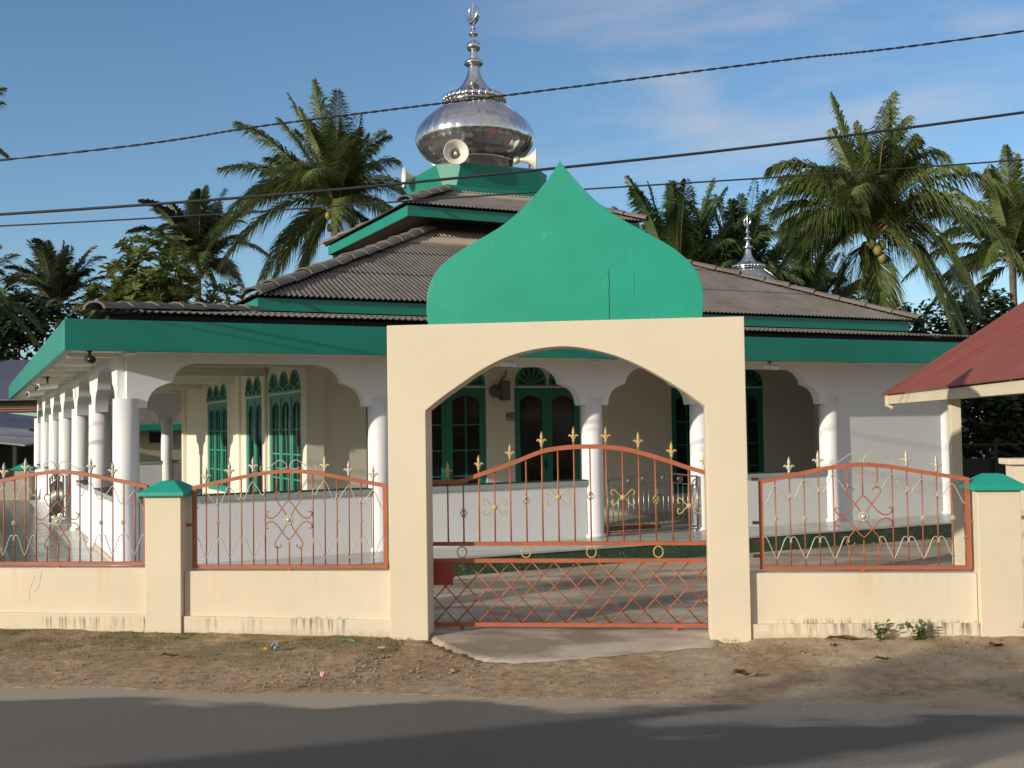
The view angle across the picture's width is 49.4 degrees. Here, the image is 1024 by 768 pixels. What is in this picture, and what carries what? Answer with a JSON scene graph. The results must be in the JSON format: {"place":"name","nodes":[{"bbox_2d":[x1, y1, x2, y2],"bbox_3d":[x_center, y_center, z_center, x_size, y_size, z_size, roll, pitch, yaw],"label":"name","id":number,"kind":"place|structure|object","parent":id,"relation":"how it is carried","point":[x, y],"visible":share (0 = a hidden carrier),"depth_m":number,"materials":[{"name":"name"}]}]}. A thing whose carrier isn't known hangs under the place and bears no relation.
{"place":"outdoors","nodes":[
{"label":"outdoors","id":0,"kind":"place"},
{"bbox_2d":[21,348,33,359],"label":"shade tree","id":1,"kind":"object","parent":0,"point":[23,358],"visible":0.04,"depth_m":68.21,"materials":[{"name":"green plant"}]},
{"bbox_2d":[0,491,965,626],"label":"courtyard","id":2,"kind":"structure","parent":0,"point":[655,586],"depth_m":14.46,"materials":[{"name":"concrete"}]},
{"bbox_2d":[0,481,13,499],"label":"compound wall","id":3,"kind":"structure","parent":2,"relation":"on","point":[9,486],"depth_m":30.92,"materials":[{"name":"paint"}]},
{"bbox_2d":[0,427,33,480],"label":"shed","id":4,"kind":"structure","parent":2,"relation":"on","point":[16,447],"depth_m":38.02,"materials":[{"name":"grey metal"}]},
{"bbox_2d":[0,360,36,416],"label":"house","id":5,"kind":"structure","parent":2,"relation":"on","point":[10,370],"depth_m":47.02,"materials":[{"name":"teal paint"}]},
{"bbox_2d":[0,412,36,430],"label":"house","id":6,"kind":"structure","parent":2,"relation":"on","point":[17,421],"depth_m":42.33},
{"bbox_2d":[0,245,47,348],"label":"coconut palm","id":7,"kind":"object","parent":2,"relation":"on","point":[4,300],"visible":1,"depth_m":50.49,"materials":[{"name":"green plant"}]},
{"bbox_2d":[10,463,39,499],"bbox_3d":[-13.558,2.836,30.972,0.600,1.320,0.600,-1,-2,0],"label":"compound post","id":8,"kind":"object","parent":2,"relation":"on","point":[19,470],"visible":0.54,"depth_m":30.78,"materials":[{"name":"paint"}]},
{"bbox_2d":[88,401,181,461],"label":"annex","id":9,"kind":"object","parent":2,"relation":"on","point":[149,436],"visible":0.17,"depth_m":40.26,"materials":[{"name":"beige paint"}]},
{"bbox_2d":[54,229,250,328],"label":"broadleaf tree","id":10,"kind":"object","parent":2,"relation":"on","point":[131,284],"visible":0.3,"depth_m":50.99,"materials":[{"name":"green plant"}]},
{"bbox_2d":[137,480,201,632],"bbox_3d":[-3.514,1.846,11.460,0.490,1.697,0.490,-1,-2,6],"label":"fence post","id":11,"kind":"object","parent":2,"relation":"on","point":[168,536],"visible":0.77,"depth_m":11.28,"materials":[{"name":"beige paint"}]},
{"bbox_2d":[125,185,268,301],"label":"coconut palm","id":12,"kind":"object","parent":2,"relation":"on","point":[197,230],"visible":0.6,"depth_m":59.34,"materials":[{"name":"green plant"}]},
{"bbox_2d":[205,78,407,292],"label":"coconut palm","id":13,"kind":"object","parent":2,"relation":"on","point":[340,157],"visible":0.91,"depth_m":44.81,"materials":[{"name":"green plant"}]},
{"bbox_2d":[0,1,970,575],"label":"mosque","id":14,"kind":"structure","parent":2,"relation":"on","point":[286,369],"depth_m":20.67,"materials":[{"name":"white paint"}]},
{"bbox_2d":[26,386,44,396],"bbox_3d":[-10.466,0.157,24.447,0.123,0.261,0.380,-3,-3,42],"label":"security camera","id":15,"kind":"object","parent":14,"relation":"attached to","point":[35,393],"visible":0.9,"depth_m":24.41,"materials":[{"name":"white plastic"}]},
{"bbox_2d":[36,377,57,389],"bbox_3d":[-8.712,-0.008,20.856,0.123,0.261,0.380,-3,-3,42],"label":"security camera","id":16,"kind":"object","parent":14,"relation":"attached to","point":[46,385],"visible":1,"depth_m":20.82,"materials":[{"name":"white plastic"}]},
{"bbox_2d":[49,474,63,522],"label":"veranda gate","id":17,"kind":"structure","parent":14,"relation":"attached to","point":[57,509],"depth_m":23.09,"materials":[{"name":"silver metal"}]},
{"bbox_2d":[84,351,95,362],"bbox_3d":[-5.467,-0.346,14.412,0.102,0.177,0.316,0,-3,-30],"label":"security camera","id":18,"kind":"object","parent":14,"relation":"attached to","point":[89,358],"visible":0.98,"depth_m":14.29,"materials":[{"name":"black plastic"}]},
{"bbox_2d":[206,384,226,491],"bbox_3d":[-7.253,1.326,27.458,0.120,2.595,2.420,0,-2,-26],"label":"window","id":19,"kind":"structure","parent":14,"relation":"in","point":[217,412],"depth_m":27.54,"materials":[{"name":"green paint"}]},
{"bbox_2d":[245,377,261,491],"bbox_3d":[-5.532,1.339,23.916,0.143,2.985,1.470,0,-2,-26],"label":"window","id":20,"kind":"structure","parent":14,"relation":"in","point":[254,405],"depth_m":23.89,"materials":[{"name":"green paint"}]},
{"bbox_2d":[268,370,301,490],"bbox_3d":[-4.386,1.057,21.598,0.120,2.595,2.420,0,-2,-26],"label":"window","id":21,"kind":"structure","parent":14,"relation":"in","point":[285,409],"depth_m":21.62,"materials":[{"name":"green paint"}]},
{"bbox_2d":[401,167,415,187],"bbox_3d":[-2.497,-5.209,28.124,0.506,0.510,0.510,0,-2,-16],"label":"horn loudspeaker","id":22,"kind":"object","parent":14,"relation":"attached to","point":[406,176],"visible":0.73,"depth_m":28.04,"materials":[{"name":"metal"}]},
{"bbox_2d":[366,374,486,487],"bbox_3d":[-1.594,0.970,20.961,2.420,2.635,0.120,0,-2,-26],"label":"window","id":23,"kind":"structure","parent":14,"relation":"in","point":[459,422],"depth_m":21.28,"materials":[{"name":"green paint"}]},
{"bbox_2d":[443,139,468,164],"bbox_3d":[-1.358,-5.467,26.558,0.600,0.600,0.595,-1,-2,-8],"label":"horn loudspeaker","id":24,"kind":"object","parent":14,"relation":"attached to","point":[456,151],"visible":1,"depth_m":26.33,"materials":[{"name":"metal"}]},
{"bbox_2d":[489,370,510,400],"bbox_3d":[-0.242,-0.096,21.564,0.410,0.830,0.128,0,-2,-26],"label":"electric meter","id":25,"kind":"object","parent":14,"relation":"attached to","point":[501,391],"visible":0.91,"depth_m":21.52,"materials":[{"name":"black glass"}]},
{"bbox_2d":[498,361,516,367],"bbox_3d":[-0.083,-0.333,17.068,0.304,0.165,0.098,0,-2,-12],"label":"security camera","id":26,"kind":"object","parent":14,"relation":"attached to","point":[510,363],"visible":0.77,"depth_m":17.04,"materials":[{"name":"white plastic"}]},
{"bbox_2d":[506,412,514,420],"bbox_3d":[-0.034,0.634,21.696,0.185,0.175,0.013,0,-2,-26],"label":"notice plate","id":27,"kind":"object","parent":14,"relation":"attached to","point":[510,416],"visible":1,"depth_m":21.69,"materials":[{"name":"black plastic"}]},
{"bbox_2d":[514,148,536,168],"bbox_3d":[0.324,-5.553,27.649,0.565,0.605,0.570,-1,-2,2],"label":"horn loudspeaker","id":28,"kind":"object","parent":14,"relation":"on","point":[530,159],"visible":0.98,"depth_m":27.57,"materials":[{"name":"metal"}]},
{"bbox_2d":[514,367,580,481],"bbox_3d":[0.710,1.153,22.066,1.470,3.025,0.143,0,-2,-26],"label":"door","id":29,"kind":"structure","parent":14,"relation":"in","point":[554,412],"depth_m":22.05,"materials":[{"name":"green paint"}]},
{"bbox_2d":[607,472,698,534],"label":"veranda gate","id":30,"kind":"structure","parent":14,"relation":"attached to","point":[660,490],"depth_m":18.70,"materials":[{"name":"silver metal"}]},
{"bbox_2d":[671,369,763,493],"bbox_3d":[4.427,0.991,23.902,2.420,2.635,0.120,0,-2,-26],"label":"window","id":31,"kind":"structure","parent":14,"relation":"in","point":[754,396],"depth_m":24.24,"materials":[{"name":"green paint"}]},
{"bbox_2d":[761,361,778,369],"bbox_3d":[4.473,-0.318,19.294,0.304,0.165,0.098,0,-2,-12],"label":"security camera","id":32,"kind":"object","parent":14,"relation":"attached to","point":[769,366],"visible":0.98,"depth_m":19.26,"materials":[{"name":"white plastic"}]},
{"bbox_2d":[611,175,805,285],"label":"oil palm","id":33,"kind":"object","parent":2,"relation":"on","point":[672,232],"visible":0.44,"depth_m":40.94,"materials":[{"name":"green plant"}]},
{"bbox_2d":[642,179,852,281],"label":"oil palm","id":34,"kind":"object","parent":2,"relation":"on","point":[760,252],"visible":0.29,"depth_m":42.64,"materials":[{"name":"green plant"}]},
{"bbox_2d":[763,237,929,325],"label":"oil palm","id":35,"kind":"object","parent":2,"relation":"on","point":[805,277],"visible":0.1,"depth_m":41.40,"materials":[{"name":"green plant"}]},
{"bbox_2d":[753,91,1023,334],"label":"coconut palm","id":36,"kind":"object","parent":2,"relation":"on","point":[866,206],"visible":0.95,"depth_m":35.77,"materials":[{"name":"green plant"}]},
{"bbox_2d":[906,331,968,458],"bbox_3d":[12.716,0.740,40.853,7.097,5.861,5.358,-1,-2,0],"label":"shade tree","id":37,"kind":"object","parent":2,"relation":"on","point":[964,428],"depth_m":39.39,"materials":[{"name":"green plant"}]},
{"bbox_2d":[881,301,1023,564],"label":"porch","id":38,"kind":"object","parent":2,"relation":"on","point":[993,351],"visible":0.98,"depth_m":16.09,"materials":[{"name":"red paint"}]},
{"bbox_2d":[890,284,1017,402],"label":"shade tree","id":39,"kind":"object","parent":2,"relation":"on","point":[988,312],"visible":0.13,"depth_m":50.40,"materials":[{"name":"green plant"}]},
{"bbox_2d":[907,329,1023,458],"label":"shade tree","id":40,"kind":"object","parent":2,"relation":"on","point":[1001,418],"visible":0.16,"depth_m":41.67,"materials":[{"name":"green plant"}]},
{"bbox_2d":[975,418,1004,457],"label":"shade tree","id":41,"kind":"object","parent":2,"relation":"on","point":[991,450],"visible":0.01,"depth_m":46.70,"materials":[{"name":"green plant"}]},
{"bbox_2d":[958,473,1023,636],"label":"fence post","id":42,"kind":"object","parent":2,"relation":"on","point":[996,535],"visible":0.8,"depth_m":10.36,"materials":[{"name":"beige paint"}]},
{"bbox_2d":[962,441,1023,490],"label":"board fence","id":43,"kind":"object","parent":2,"relation":"on","point":[972,467],"visible":0.14,"depth_m":32.92,"materials":[{"name":"black wood"}]},
{"bbox_2d":[998,458,1023,584],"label":"boundary pier","id":44,"kind":"structure","parent":2,"relation":"on","point":[1015,468],"depth_m":12.17,"materials":[{"name":"beige paint"}]},
{"bbox_2d":[0,682,1023,767],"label":"road","id":45,"kind":"structure","parent":0,"point":[74,727],"depth_m":7.64,"materials":[{"name":"grey asphalt"}]},
{"bbox_2d":[0,628,1023,709],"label":"verge","id":46,"kind":"structure","parent":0,"point":[971,675],"depth_m":9.52,"materials":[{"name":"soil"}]},
{"bbox_2d":[160,652,178,656],"bbox_3d":[-3.113,2.455,10.113,0.169,0.049,0.085,-1,-2,0],"label":"dry leaf","id":47,"kind":"object","parent":46,"relation":"on","point":[169,654],"visible":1,"depth_m":10.11,"materials":[{"name":"plant"}]},
{"bbox_2d":[269,642,277,649],"bbox_3d":[-2.233,2.451,10.415,0.074,0.066,0.050,-1,-2,0],"label":"wrapper","id":48,"kind":"object","parent":46,"relation":"on","point":[273,645],"visible":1,"depth_m":10.43,"materials":[{"name":"white plastic"}]},
{"bbox_2d":[731,668,753,675],"bbox_3d":[1.886,2.348,9.086,0.220,0.070,0.114,0,-2,-23],"label":"dry leaf","id":49,"kind":"object","parent":46,"relation":"on","point":[741,671],"visible":1,"depth_m":9.07,"materials":[{"name":"brown plant"}]},
{"bbox_2d":[825,635,868,639],"bbox_3d":[3.137,2.374,10.415,0.420,0.049,0.115,-1,-2,0],"label":"dry leaf","id":50,"kind":"object","parent":46,"relation":"on","point":[848,637],"visible":1,"depth_m":10.42,"materials":[{"name":"brown plant"}]},
{"bbox_2d":[867,619,893,640],"bbox_3d":[3.449,2.297,10.358,0.272,0.241,0.204,-1,-2,0],"label":"weed","id":51,"kind":"object","parent":46,"relation":"on","point":[881,630],"visible":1,"depth_m":10.36,"materials":[{"name":"green plant"}]},
{"bbox_2d":[872,655,890,659],"bbox_3d":[3.187,2.358,9.584,0.160,0.034,0.060,-1,-2,0],"label":"dry leaf","id":52,"kind":"object","parent":46,"relation":"on","point":[876,656],"visible":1,"depth_m":9.58,"materials":[{"name":"plant"}]},
{"bbox_2d":[905,618,932,639],"bbox_3d":[3.779,2.297,10.329,0.276,0.228,0.131,-1,-2,-7],"label":"weed","id":53,"kind":"object","parent":46,"relation":"on","point":[921,632],"visible":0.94,"depth_m":10.34,"materials":[{"name":"green plant"}]},
{"bbox_2d":[989,641,1002,646],"bbox_3d":[4.366,2.343,10.035,0.200,0.047,0.086,1,-3,-34],"label":"dry leaf","id":54,"kind":"object","parent":46,"relation":"on","point":[993,643],"visible":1,"depth_m":10.03,"materials":[{"name":"brown plant"}]},
{"bbox_2d":[0,111,1023,215],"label":"power cable","id":55,"kind":"object","parent":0,"point":[512,172],"visible":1,"depth_m":12.59,"materials":[{"name":"black rubber"}]},
{"bbox_2d":[0,30,1023,160],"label":"power cable","id":56,"kind":"object","parent":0,"point":[538,91],"visible":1,"depth_m":12.63,"materials":[{"name":"black rubber"}]},
{"bbox_2d":[0,159,1023,226],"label":"power cable","id":57,"kind":"object","parent":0,"point":[510,194],"visible":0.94,"depth_m":12.59,"materials":[{"name":"black rubber"}]},
{"bbox_2d":[0,0,1023,421],"label":"sky","id":58,"kind":"structure","parent":0,"point":[78,75],"materials":[{"name":"blue"}]},
{"bbox_2d":[429,626,718,663],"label":"driveway ramp","id":59,"kind":"structure","parent":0,"point":[513,645],"depth_m":10.63,"materials":[{"name":"concrete"}]},
{"bbox_2d":[432,426,707,630],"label":"sliding gate","id":60,"kind":"structure","parent":59,"relation":"on","point":[443,571],"depth_m":11.22,"materials":[{"name":"orange metal"}]},
{"bbox_2d":[604,524,660,531],"bbox_3d":[1.953,2.523,19.465,1.250,0.050,0.450,0,-2,-26],"label":"door mat","id":61,"kind":"object","parent":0,"point":[630,527],"depth_m":19.38,"materials":[{"name":"red fabric"}]},
{"bbox_2d":[961,425,992,457],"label":"ground","id":62,"kind":"structure","parent":0,"point":[980,451],"depth_m":74.94,"materials":[{"name":"grey"}]},
{"bbox_2d":[0,285,84,359],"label":"shade tree","id":63,"kind":"object","parent":62,"relation":"on","point":[12,335],"visible":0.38,"depth_m":57.97,"materials":[{"name":"green plant"}]},
{"bbox_2d":[2,238,112,329],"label":"coconut palm","id":64,"kind":"object","parent":62,"relation":"on","point":[60,279],"visible":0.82,"depth_m":74.54,"materials":[{"name":"green plant"}]},
{"bbox_2d":[0,566,144,631],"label":"fence wall","id":65,"kind":"structure","parent":62,"relation":"on","point":[101,598],"depth_m":11.43,"materials":[{"name":"beige paint"}]},
{"bbox_2d":[0,458,148,566],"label":"fence railing","id":66,"kind":"object","parent":65,"relation":"on","point":[56,521],"visible":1,"depth_m":11.54,"materials":[{"name":"orange metal"}]},
{"bbox_2d":[183,569,389,636],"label":"fence wall","id":67,"kind":"structure","parent":62,"relation":"on","point":[324,602],"depth_m":11.17,"materials":[{"name":"beige paint"}]},
{"bbox_2d":[186,456,388,569],"bbox_3d":[-2.271,1.329,11.287,2.150,1.198,0.054,-1,-2,7],"label":"fence railing","id":68,"kind":"object","parent":67,"relation":"on","point":[288,519],"visible":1,"depth_m":11.28,"materials":[{"name":"orange metal"}]},
{"bbox_2d":[387,161,750,642],"bbox_3d":[0.522,0.208,11.033,3.504,4.813,0.330,-1,-2,6],"label":"gateway","id":69,"kind":"object","parent":62,"relation":"on","point":[562,258],"visible":0.93,"depth_m":10.94,"materials":[{"name":"beige paint"}]},
{"bbox_2d":[750,570,979,638],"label":"fence wall","id":70,"kind":"structure","parent":62,"relation":"on","point":[805,604],"depth_m":10.54,"materials":[{"name":"beige paint"}]},
{"bbox_2d":[751,450,973,571],"bbox_3d":[3.355,1.230,10.648,2.075,1.202,0.054,-1,-2,6],"label":"fence railing","id":71,"kind":"object","parent":70,"relation":"on","point":[863,516],"visible":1,"depth_m":10.64,"materials":[{"name":"orange metal"}]},
{"bbox_2d":[901,144,1023,380],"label":"coconut palm","id":72,"kind":"object","parent":62,"relation":"on","point":[1006,219],"visible":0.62,"depth_m":59.71,"materials":[{"name":"green plant"}]},
{"label":"tiled path","id":73,"kind":"structure","parent":0,"visible":0},
{"bbox_2d":[0,87,10,159],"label":"coconut palm","id":74,"kind":"object","parent":73,"relation":"on","point":[2,152],"visible":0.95,"depth_m":35.58,"materials":[{"name":"green plant"}]}
]}

